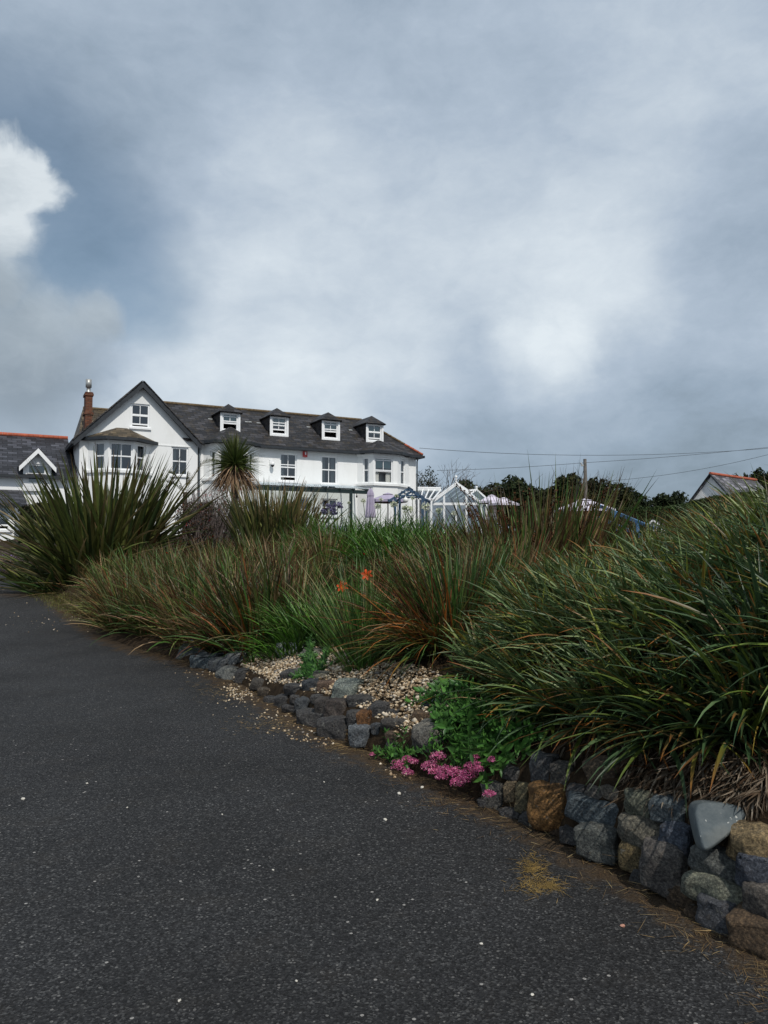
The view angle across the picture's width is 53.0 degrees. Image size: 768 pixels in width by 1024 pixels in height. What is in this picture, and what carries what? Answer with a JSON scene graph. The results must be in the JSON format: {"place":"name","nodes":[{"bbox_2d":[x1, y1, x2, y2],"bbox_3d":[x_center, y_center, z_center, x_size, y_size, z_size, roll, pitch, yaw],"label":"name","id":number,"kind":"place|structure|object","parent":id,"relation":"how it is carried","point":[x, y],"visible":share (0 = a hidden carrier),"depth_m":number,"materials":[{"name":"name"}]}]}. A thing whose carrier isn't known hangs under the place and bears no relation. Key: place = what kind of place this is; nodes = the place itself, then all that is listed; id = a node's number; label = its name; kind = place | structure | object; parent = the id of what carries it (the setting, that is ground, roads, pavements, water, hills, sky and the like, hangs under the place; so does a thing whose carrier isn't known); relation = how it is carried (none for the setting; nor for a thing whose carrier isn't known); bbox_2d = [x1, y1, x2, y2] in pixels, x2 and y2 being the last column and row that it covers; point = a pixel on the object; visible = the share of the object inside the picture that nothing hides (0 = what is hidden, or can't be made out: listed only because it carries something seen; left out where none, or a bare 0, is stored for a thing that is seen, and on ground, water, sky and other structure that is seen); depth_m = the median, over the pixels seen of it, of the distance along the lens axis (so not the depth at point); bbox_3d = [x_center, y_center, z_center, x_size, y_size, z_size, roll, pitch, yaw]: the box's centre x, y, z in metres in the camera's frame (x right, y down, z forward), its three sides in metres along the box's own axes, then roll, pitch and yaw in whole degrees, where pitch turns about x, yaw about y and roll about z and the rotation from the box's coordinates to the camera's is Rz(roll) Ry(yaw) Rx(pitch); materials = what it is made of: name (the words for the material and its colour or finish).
{"place":"outdoors","nodes":[
{"label":"outdoors","id":0,"kind":"place"},
{"bbox_2d":[241,644,460,736],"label":"gravel","id":1,"kind":"structure","parent":0,"point":[278,663],"depth_m":6.79,"materials":[{"name":"gravel"}]},
{"bbox_2d":[288,633,344,681],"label":"leafy weed","id":2,"kind":"object","parent":1,"relation":"on","point":[309,667],"visible":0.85,"depth_m":8.02,"materials":[{"name":"green plant"}]},
{"bbox_2d":[0,575,767,1023],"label":"road","id":3,"kind":"structure","parent":0,"point":[160,895],"depth_m":3.57,"materials":[{"name":"asphalt"}]},
{"bbox_2d":[10,604,412,778],"bbox_3d":[-5.207,1.716,13.507,2.345,1.107,19.630,2,-3,-30],"label":"gravel spill","id":4,"kind":"object","parent":3,"relation":"on","point":[251,694],"visible":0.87,"depth_m":7.81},
{"bbox_2d":[129,649,743,959],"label":"straw litter","id":5,"kind":"object","parent":3,"relation":"on","point":[470,810],"visible":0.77,"depth_m":4.47,"materials":[{"name":"brown plant"}]},
{"bbox_2d":[501,873,575,898],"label":"dry grass","id":6,"kind":"structure","parent":3,"relation":"on","point":[549,884],"depth_m":3.58,"materials":[{"name":"brown plant"}]},
{"bbox_2d":[717,951,767,1023],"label":"dry grass","id":7,"kind":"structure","parent":3,"relation":"on","point":[757,962],"depth_m":2.80,"materials":[{"name":"brown plant"}]},
{"bbox_2d":[0,534,767,904],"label":"ground","id":8,"kind":"structure","parent":0,"point":[472,786],"depth_m":5.14,"materials":[{"name":"soil"}]},
{"bbox_2d":[0,432,77,540],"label":"annexe","id":9,"kind":"structure","parent":8,"relation":"on","point":[16,449],"depth_m":38.05,"materials":[{"name":"stone"}]},
{"bbox_2d":[25,583,104,632],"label":"grass verge","id":10,"kind":"object","parent":8,"relation":"on","point":[56,603],"depth_m":17.12,"materials":[{"name":"green plant"}]},
{"bbox_2d":[53,566,127,618],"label":"tussock","id":11,"kind":"object","parent":8,"relation":"on","point":[84,593],"visible":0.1,"depth_m":14.33,"materials":[{"name":"green plant"}]},
{"bbox_2d":[60,551,133,594],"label":"tussock","id":12,"kind":"object","parent":8,"relation":"on","point":[90,569],"visible":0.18,"depth_m":16.32,"materials":[{"name":"green plant"}]},
{"bbox_2d":[49,564,164,633],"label":"tussock","id":13,"kind":"object","parent":8,"relation":"on","point":[102,617],"visible":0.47,"depth_m":12.98,"materials":[{"name":"green plant"}]},
{"bbox_2d":[65,555,151,617],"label":"tussock","id":14,"kind":"object","parent":8,"relation":"on","point":[93,585],"visible":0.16,"depth_m":14.09,"materials":[{"name":"green plant"}]},
{"bbox_2d":[0,441,225,596],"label":"flax plant","id":15,"kind":"object","parent":8,"relation":"on","point":[78,529],"visible":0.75,"depth_m":18.42,"materials":[{"name":"green plant"}]},
{"bbox_2d":[82,543,161,584],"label":"tussock","id":16,"kind":"object","parent":8,"relation":"on","point":[118,561],"visible":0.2,"depth_m":16.01,"materials":[{"name":"green plant"}]},
{"bbox_2d":[83,547,183,611],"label":"tussock","id":17,"kind":"object","parent":8,"relation":"on","point":[139,567],"visible":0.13,"depth_m":13.87,"materials":[{"name":"green plant"}]},
{"bbox_2d":[86,561,199,646],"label":"tussock","id":18,"kind":"object","parent":8,"relation":"on","point":[140,631],"visible":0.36,"depth_m":12.18,"materials":[{"name":"green plant"}]},
{"bbox_2d":[89,552,212,623],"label":"tussock","id":19,"kind":"object","parent":8,"relation":"on","point":[165,578],"visible":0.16,"depth_m":12.88,"materials":[{"name":"green plant"}]},
{"bbox_2d":[119,536,201,573],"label":"tussock","id":20,"kind":"object","parent":8,"relation":"on","point":[180,550],"visible":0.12,"depth_m":16.06,"materials":[{"name":"green plant"}]},
{"bbox_2d":[117,540,221,595],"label":"tussock","id":21,"kind":"object","parent":8,"relation":"on","point":[158,559],"visible":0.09,"depth_m":13.73,"materials":[{"name":"green plant"}]},
{"bbox_2d":[112,570,238,653],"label":"tussock","id":22,"kind":"object","parent":8,"relation":"on","point":[169,628],"visible":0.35,"depth_m":11.16,"materials":[{"name":"green plant"}]},
{"bbox_2d":[115,548,250,638],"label":"tussock","id":23,"kind":"object","parent":8,"relation":"on","point":[182,579],"visible":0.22,"depth_m":11.94,"materials":[{"name":"green plant"}]},
{"bbox_2d":[174,489,218,550],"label":"fuchsia shrub","id":24,"kind":"object","parent":8,"relation":"on","point":[197,519],"visible":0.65,"depth_m":20.42,"materials":[{"name":"brown plant"}]},
{"bbox_2d":[144,535,254,590],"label":"tussock","id":25,"kind":"object","parent":8,"relation":"on","point":[214,561],"visible":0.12,"depth_m":13.29,"materials":[{"name":"green plant"}]},
{"bbox_2d":[164,531,246,567],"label":"tussock","id":26,"kind":"object","parent":8,"relation":"on","point":[194,546],"visible":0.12,"depth_m":15.74,"materials":[{"name":"green plant"}]},
{"bbox_2d":[150,569,260,656],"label":"tussock","id":27,"kind":"object","parent":8,"relation":"on","point":[206,648],"visible":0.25,"depth_m":10.46,"materials":[{"name":"green plant"}]},
{"bbox_2d":[189,651,226,668],"bbox_3d":[-2.205,1.977,10.556,0.457,0.360,1.156,-1,-3,21],"label":"rock","id":28,"kind":"object","parent":8,"relation":"on","point":[200,660],"visible":0.52,"depth_m":10.13,"materials":[{"name":"stone"}]},
{"bbox_2d":[183,486,247,548],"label":"fuchsia shrub","id":29,"kind":"object","parent":8,"relation":"on","point":[219,531],"visible":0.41,"depth_m":20.84,"materials":[{"name":"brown plant"}]},
{"bbox_2d":[142,550,291,632],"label":"tussock","id":30,"kind":"object","parent":8,"relation":"on","point":[219,578],"visible":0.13,"depth_m":11.43,"materials":[{"name":"green plant"}]},
{"bbox_2d":[208,657,226,672],"bbox_3d":[-2.099,1.976,9.904,0.310,0.219,0.247,-1,-3,23],"label":"rock","id":31,"kind":"object","parent":8,"relation":"on","point":[215,664],"visible":0.67,"depth_m":9.81,"materials":[{"name":"stone"}]},
{"bbox_2d":[215,665,238,679],"bbox_3d":[-1.914,2.015,9.472,0.342,0.254,0.266,-1,-3,25],"label":"rock","id":32,"kind":"object","parent":8,"relation":"on","point":[226,672],"visible":0.45,"depth_m":9.37,"materials":[{"name":"stone"}]},
{"bbox_2d":[176,532,285,591],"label":"tussock","id":33,"kind":"object","parent":8,"relation":"on","point":[231,563],"visible":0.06,"depth_m":12.71,"materials":[{"name":"green plant"}]},
{"bbox_2d":[204,432,263,526],"bbox_3d":[-4.974,-0.526,25.558,2.189,4.484,2.099,0,-3,0],"label":"cabbage palm","id":34,"kind":"object","parent":8,"relation":"on","point":[235,462],"visible":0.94,"depth_m":25.35,"materials":[{"name":"green plant"}]},
{"bbox_2d":[153,543,332,657],"bbox_3d":[-1.656,1.151,10.178,2.738,1.648,2.657,2,-4,-38],"label":"tussock","id":35,"kind":"object","parent":8,"relation":"on","point":[232,630],"visible":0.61,"depth_m":9.86,"materials":[{"name":"green plant"}]},
{"bbox_2d":[65,379,424,534],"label":"guest house","id":36,"kind":"structure","parent":8,"relation":"on","point":[327,448],"depth_m":43.43,"materials":[{"name":"white paint"}]},
{"bbox_2d":[123,444,144,470],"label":"window","id":37,"kind":"structure","parent":36,"relation":"in","point":[126,448],"depth_m":39.29,"materials":[{"name":"glass"}]},
{"bbox_2d":[129,403,150,429],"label":"window","id":38,"kind":"structure","parent":36,"relation":"in","point":[139,412],"depth_m":40.16,"materials":[{"name":"white paint"}]},
{"bbox_2d":[170,447,189,477],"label":"window","id":39,"kind":"structure","parent":36,"relation":"in","point":[176,452],"depth_m":40.92,"materials":[{"name":"white paint"}]},
{"bbox_2d":[278,453,298,482],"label":"window","id":40,"kind":"structure","parent":36,"relation":"in","point":[288,462],"depth_m":43.92,"materials":[{"name":"white paint"}]},
{"bbox_2d":[251,482,368,523],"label":"veranda","id":41,"kind":"object","parent":36,"relation":"attached to","point":[351,491],"visible":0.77,"depth_m":43.05,"materials":[{"name":"green paint"}]},
{"bbox_2d":[320,456,338,484],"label":"window","id":42,"kind":"structure","parent":36,"relation":"in","point":[328,463],"depth_m":45.09,"materials":[{"name":"white paint"}]},
{"bbox_2d":[375,457,392,482],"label":"window","id":43,"kind":"structure","parent":36,"relation":"in","point":[387,463],"depth_m":45.75,"materials":[{"name":"white paint"}]},
{"bbox_2d":[205,526,285,568],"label":"tussock","id":44,"kind":"object","parent":8,"relation":"on","point":[242,541],"visible":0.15,"depth_m":15.64,"materials":[{"name":"green plant"}]},
{"bbox_2d":[211,528,323,594],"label":"tussock","id":45,"kind":"object","parent":8,"relation":"on","point":[274,556],"visible":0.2,"depth_m":13.00,"materials":[{"name":"green plant"}]},
{"bbox_2d":[193,540,354,634],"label":"tussock","id":46,"kind":"object","parent":8,"relation":"on","point":[300,582],"visible":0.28,"depth_m":10.27,"materials":[{"name":"green plant"}]},
{"bbox_2d":[203,476,352,553],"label":"flax plant","id":47,"kind":"object","parent":8,"relation":"on","point":[264,516],"visible":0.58,"depth_m":18.49,"materials":[{"name":"green plant"}]},
{"bbox_2d":[217,574,388,661],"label":"lily plant","id":48,"kind":"object","parent":8,"relation":"on","point":[287,634],"visible":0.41,"depth_m":9.15,"materials":[{"name":"green plant"}]},
{"bbox_2d":[261,522,349,575],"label":"tussock","id":49,"kind":"object","parent":8,"relation":"on","point":[289,541],"visible":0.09,"depth_m":15.06,"materials":[{"name":"green plant"}]},
{"bbox_2d":[267,522,364,581],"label":"tussock","id":50,"kind":"object","parent":8,"relation":"on","point":[323,549],"visible":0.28,"depth_m":13.91,"materials":[{"name":"green plant"}]},
{"bbox_2d":[277,554,358,594],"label":"tussock","id":51,"kind":"object","parent":8,"relation":"on","point":[308,578],"visible":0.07,"depth_m":11.44,"materials":[{"name":"green plant"}]},
{"bbox_2d":[249,668,399,740],"bbox_3d":[-0.715,1.786,7.316,0.484,0.409,3.080,1,-3,-26],"label":"rockery edge","id":52,"kind":"object","parent":8,"relation":"on","point":[325,717],"visible":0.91,"depth_m":6.76,"materials":[{"name":"stone"}]},
{"bbox_2d":[272,502,387,545],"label":"agapanthus","id":53,"kind":"object","parent":8,"relation":"on","point":[332,509],"visible":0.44,"depth_m":16.78,"materials":[{"name":"green plant"}]},
{"bbox_2d":[272,508,405,574],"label":"agapanthus","id":54,"kind":"object","parent":8,"relation":"on","point":[359,533],"visible":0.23,"depth_m":14.62,"materials":[{"name":"green plant"}]},
{"bbox_2d":[277,565,406,647],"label":"lily plant","id":55,"kind":"object","parent":8,"relation":"on","point":[313,626],"visible":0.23,"depth_m":8.79,"materials":[{"name":"green plant"}]},
{"bbox_2d":[305,553,382,605],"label":"tussock","id":56,"kind":"object","parent":8,"relation":"on","point":[346,572],"visible":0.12,"depth_m":11.09,"materials":[{"name":"green plant"}]},
{"bbox_2d":[331,677,365,697],"bbox_3d":[-0.327,1.609,6.878,0.305,0.253,0.270,-2,-3,30],"label":"rock","id":57,"kind":"object","parent":8,"relation":"on","point":[341,687],"visible":0.6,"depth_m":6.78,"materials":[{"name":"stone"}]},
{"bbox_2d":[300,498,416,556],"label":"agapanthus","id":58,"kind":"object","parent":8,"relation":"on","point":[348,503],"visible":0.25,"depth_m":15.43,"materials":[{"name":"green plant"}]},
{"bbox_2d":[348,723,370,748],"bbox_3d":[-0.170,1.764,6.138,0.223,0.261,0.191,-2,-3,29],"label":"rock","id":59,"kind":"object","parent":8,"relation":"on","point":[358,735],"visible":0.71,"depth_m":6.06,"materials":[{"name":"stone"}]},
{"bbox_2d":[268,547,462,672],"bbox_3d":[-0.176,0.926,7.506,1.883,1.317,1.920,2,-3,-29],"label":"lily plant","id":60,"kind":"object","parent":8,"relation":"on","point":[363,663],"visible":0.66,"depth_m":7.29,"materials":[{"name":"green plant"}]},
{"bbox_2d":[365,487,375,522],"bbox_3d":[-0.597,0.266,34.033,0.499,2.731,0.474,1,-3,-17],"label":"parasol","id":61,"kind":"object","parent":8,"relation":"on","point":[370,502],"visible":0.84,"depth_m":33.95,"materials":[{"name":"purple fabric"}]},
{"bbox_2d":[331,543,421,613],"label":"tussock","id":62,"kind":"object","parent":8,"relation":"on","point":[371,563],"visible":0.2,"depth_m":10.44,"materials":[{"name":"green plant"}]},
{"bbox_2d":[333,494,428,551],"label":"agapanthus","id":63,"kind":"object","parent":8,"relation":"on","point":[392,504],"visible":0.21,"depth_m":16.21,"materials":[{"name":"green plant"}]},
{"bbox_2d":[316,515,451,573],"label":"agapanthus","id":64,"kind":"object","parent":8,"relation":"on","point":[354,554],"visible":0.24,"depth_m":13.11,"materials":[{"name":"green plant"}]},
{"bbox_2d":[380,717,408,729],"bbox_3d":[0.101,1.622,5.866,0.288,0.125,0.114,-2,-3,30],"label":"rock","id":65,"kind":"object","parent":8,"relation":"on","point":[388,722],"visible":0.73,"depth_m":5.84,"materials":[{"name":"stone"}]},
{"bbox_2d":[345,496,463,554],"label":"agapanthus","id":66,"kind":"object","parent":8,"relation":"on","point":[410,509],"visible":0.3,"depth_m":15.34,"materials":[{"name":"green plant"}]},
{"bbox_2d":[369,726,442,774],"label":"valerian plant","id":67,"kind":"object","parent":8,"relation":"on","point":[405,755],"visible":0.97,"depth_m":5.51,"materials":[{"name":"green plant"}]},
{"bbox_2d":[388,487,430,527],"bbox_3d":[1.116,0.388,33.601,1.926,2.881,1.359,0,-3,0],"label":"arbour","id":68,"kind":"object","parent":8,"relation":"on","point":[412,491],"visible":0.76,"depth_m":33.04,"materials":[{"name":"blue paint"}]},
{"bbox_2d":[350,510,484,568],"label":"agapanthus","id":69,"kind":"object","parent":8,"relation":"on","point":[395,542],"visible":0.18,"depth_m":12.65,"materials":[{"name":"green plant"}]},
{"bbox_2d":[359,502,488,552],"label":"agapanthus","id":70,"kind":"object","parent":8,"relation":"on","point":[426,509],"visible":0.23,"depth_m":15.00,"materials":[{"name":"green plant"}]},
{"bbox_2d":[315,520,533,692],"bbox_3d":[0.428,0.799,7.049,2.253,1.516,2.216,2,-3,-27],"label":"arching tussock","id":71,"kind":"object","parent":8,"relation":"on","point":[439,597],"visible":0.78,"depth_m":6.88,"materials":[{"name":"green plant"}]},
{"bbox_2d":[411,718,443,752],"bbox_3d":[0.335,1.611,5.490,0.284,0.252,0.228,-2,-3,31],"label":"rock","id":72,"kind":"object","parent":8,"relation":"on","point":[421,734],"visible":0.48,"depth_m":5.42,"materials":[{"name":"stone"}]},
{"bbox_2d":[404,677,464,709],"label":"leafy weed","id":73,"kind":"object","parent":8,"relation":"on","point":[420,690],"visible":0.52,"depth_m":5.91,"materials":[{"name":"green plant"}]},
{"bbox_2d":[380,509,515,603],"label":"tussock","id":74,"kind":"object","parent":8,"relation":"on","point":[437,538],"visible":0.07,"depth_m":9.63,"materials":[{"name":"green plant"}]},
{"bbox_2d":[416,475,495,532],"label":"conservatory","id":75,"kind":"object","parent":8,"relation":"on","point":[436,502],"visible":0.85,"depth_m":51.10,"materials":[{"name":"glass"}]},
{"bbox_2d":[418,459,505,498],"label":"bare tree","id":76,"kind":"object","parent":8,"relation":"on","point":[430,482],"visible":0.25,"depth_m":56.95,"materials":[{"name":"brown plant"}]},
{"bbox_2d":[458,478,507,522],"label":"broadleaf tree","id":77,"kind":"object","parent":8,"relation":"on","point":[486,493],"visible":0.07,"depth_m":61.35,"materials":[{"name":"green plant"}]},
{"bbox_2d":[420,672,550,797],"bbox_3d":[0.674,1.441,5.276,0.866,0.610,1.537,0,-3,0],"label":"valerian plant","id":78,"kind":"object","parent":8,"relation":"on","point":[465,738],"visible":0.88,"depth_m":5.01,"materials":[{"name":"green plant"}]},
{"bbox_2d":[425,525,564,618],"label":"arching tussock","id":79,"kind":"object","parent":8,"relation":"on","point":[529,563],"visible":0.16,"depth_m":7.73,"materials":[{"name":"green plant"}]},
{"bbox_2d":[423,514,589,594],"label":"tussock","id":80,"kind":"object","parent":8,"relation":"on","point":[530,547],"visible":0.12,"depth_m":8.04,"materials":[{"name":"green plant"}]},
{"bbox_2d":[382,454,658,582],"bbox_3d":[1.602,0.261,9.268,3.257,1.931,2.354,0,-3,0],"label":"flax plant","id":81,"kind":"object","parent":8,"relation":"on","point":[567,521],"visible":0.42,"depth_m":8.84,"materials":[{"name":"green plant"}]},
{"bbox_2d":[495,474,545,526],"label":"broadleaf tree","id":82,"kind":"object","parent":8,"relation":"on","point":[513,480],"visible":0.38,"depth_m":61.87,"materials":[{"name":"green plant"}]},
{"bbox_2d":[416,543,639,727],"bbox_3d":[1.178,0.845,5.817,1.970,1.275,2.497,0,-3,0],"label":"strap leaf plant","id":83,"kind":"object","parent":8,"relation":"on","point":[514,598],"visible":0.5,"depth_m":5.60,"materials":[{"name":"plant"}]},
{"bbox_2d":[527,465,583,526],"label":"broadleaf tree","id":84,"kind":"object","parent":8,"relation":"on","point":[559,479],"visible":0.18,"depth_m":59.74,"materials":[{"name":"green plant"}]},
{"bbox_2d":[532,633,641,754],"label":"strap leaf plant","id":85,"kind":"object","parent":8,"relation":"on","point":[589,687],"visible":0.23,"depth_m":4.37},
{"bbox_2d":[562,472,619,507],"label":"broadleaf tree","id":86,"kind":"object","parent":8,"relation":"on","point":[590,481],"visible":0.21,"depth_m":58.63,"materials":[{"name":"green plant"}]},
{"bbox_2d":[437,502,767,788],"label":"strap leaf plant","id":87,"kind":"object","parent":8,"relation":"on","point":[623,607],"visible":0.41,"depth_m":4.62,"materials":[{"name":"plant"}]},
{"bbox_2d":[514,516,721,590],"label":"strap leaf plant","id":88,"kind":"object","parent":8,"relation":"on","point":[583,558],"visible":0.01,"depth_m":6.88,"materials":[{"name":"plant"}]},
{"bbox_2d":[477,739,767,960],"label":"stone wall","id":89,"kind":"structure","parent":8,"relation":"on","point":[657,851],"depth_m":3.52,"materials":[{"name":"stone"}]},
{"bbox_2d":[688,800,745,850],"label":"slab","id":90,"kind":"structure","parent":89,"relation":"on","point":[711,822],"depth_m":3.23,"materials":[{"name":"stone"}]},
{"bbox_2d":[586,502,687,549],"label":"tussock","id":91,"kind":"object","parent":8,"relation":"on","point":[633,525],"visible":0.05,"depth_m":9.01,"materials":[{"name":"green plant"}]},
{"bbox_2d":[516,723,767,821],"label":"leaf litter","id":92,"kind":"object","parent":8,"relation":"on","point":[738,793],"visible":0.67,"depth_m":3.54,"materials":[{"name":"plant"}]},
{"bbox_2d":[568,624,729,767],"bbox_3d":[1.489,1.001,4.016,0.930,0.879,0.974,2,-4,-38],"label":"strap leaf plant","id":93,"kind":"object","parent":8,"relation":"on","point":[637,684],"visible":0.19,"depth_m":3.99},
{"bbox_2d":[535,516,767,814],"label":"strap leaf plant","id":94,"kind":"object","parent":8,"relation":"on","point":[737,720],"visible":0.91,"depth_m":3.78,"materials":[{"name":"plant"}]},
{"bbox_2d":[576,502,730,532],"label":"hedge","id":95,"kind":"object","parent":8,"relation":"on","point":[647,510],"visible":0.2,"depth_m":37.34,"materials":[{"name":"plant"}]},
{"bbox_2d":[653,490,688,506],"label":"broadleaf tree","id":96,"kind":"object","parent":8,"relation":"on","point":[676,497],"visible":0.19,"depth_m":69.53,"materials":[{"name":"green plant"}]},
{"bbox_2d":[598,607,764,744],"bbox_3d":[1.735,0.828,3.971,1.133,0.848,1.136,0,-3,0],"label":"strap leaf plant","id":97,"kind":"object","parent":8,"relation":"on","point":[733,658],"visible":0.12,"depth_m":3.96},
{"bbox_2d":[618,486,767,610],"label":"strap leaf plant","id":98,"kind":"object","parent":8,"relation":"on","point":[762,513],"visible":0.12,"depth_m":4.77,"materials":[{"name":"plant"}]},
{"bbox_2d":[621,474,767,549],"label":"strap leaf plant","id":99,"kind":"object","parent":8,"relation":"on","point":[726,501],"visible":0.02,"depth_m":7.50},
{"bbox_2d":[639,464,767,564],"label":"strap leaf plant","id":100,"kind":"object","parent":8,"relation":"on","point":[751,503],"visible":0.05,"depth_m":5.72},
{"bbox_2d":[690,472,762,500],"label":"cottage","id":101,"kind":"structure","parent":8,"relation":"on","point":[702,491],"depth_m":48.60,"materials":[{"name":"grey stone"}]},
{"bbox_2d":[0,0,767,529],"label":"sky","id":102,"kind":"structure","parent":0,"point":[523,228],"materials":[{"name":"grey"}]},
{"bbox_2d":[508,849,551,880],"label":"dry grass","id":103,"kind":"structure","parent":0,"point":[533,867],"depth_m":3.79,"materials":[{"name":"yellow plant"}]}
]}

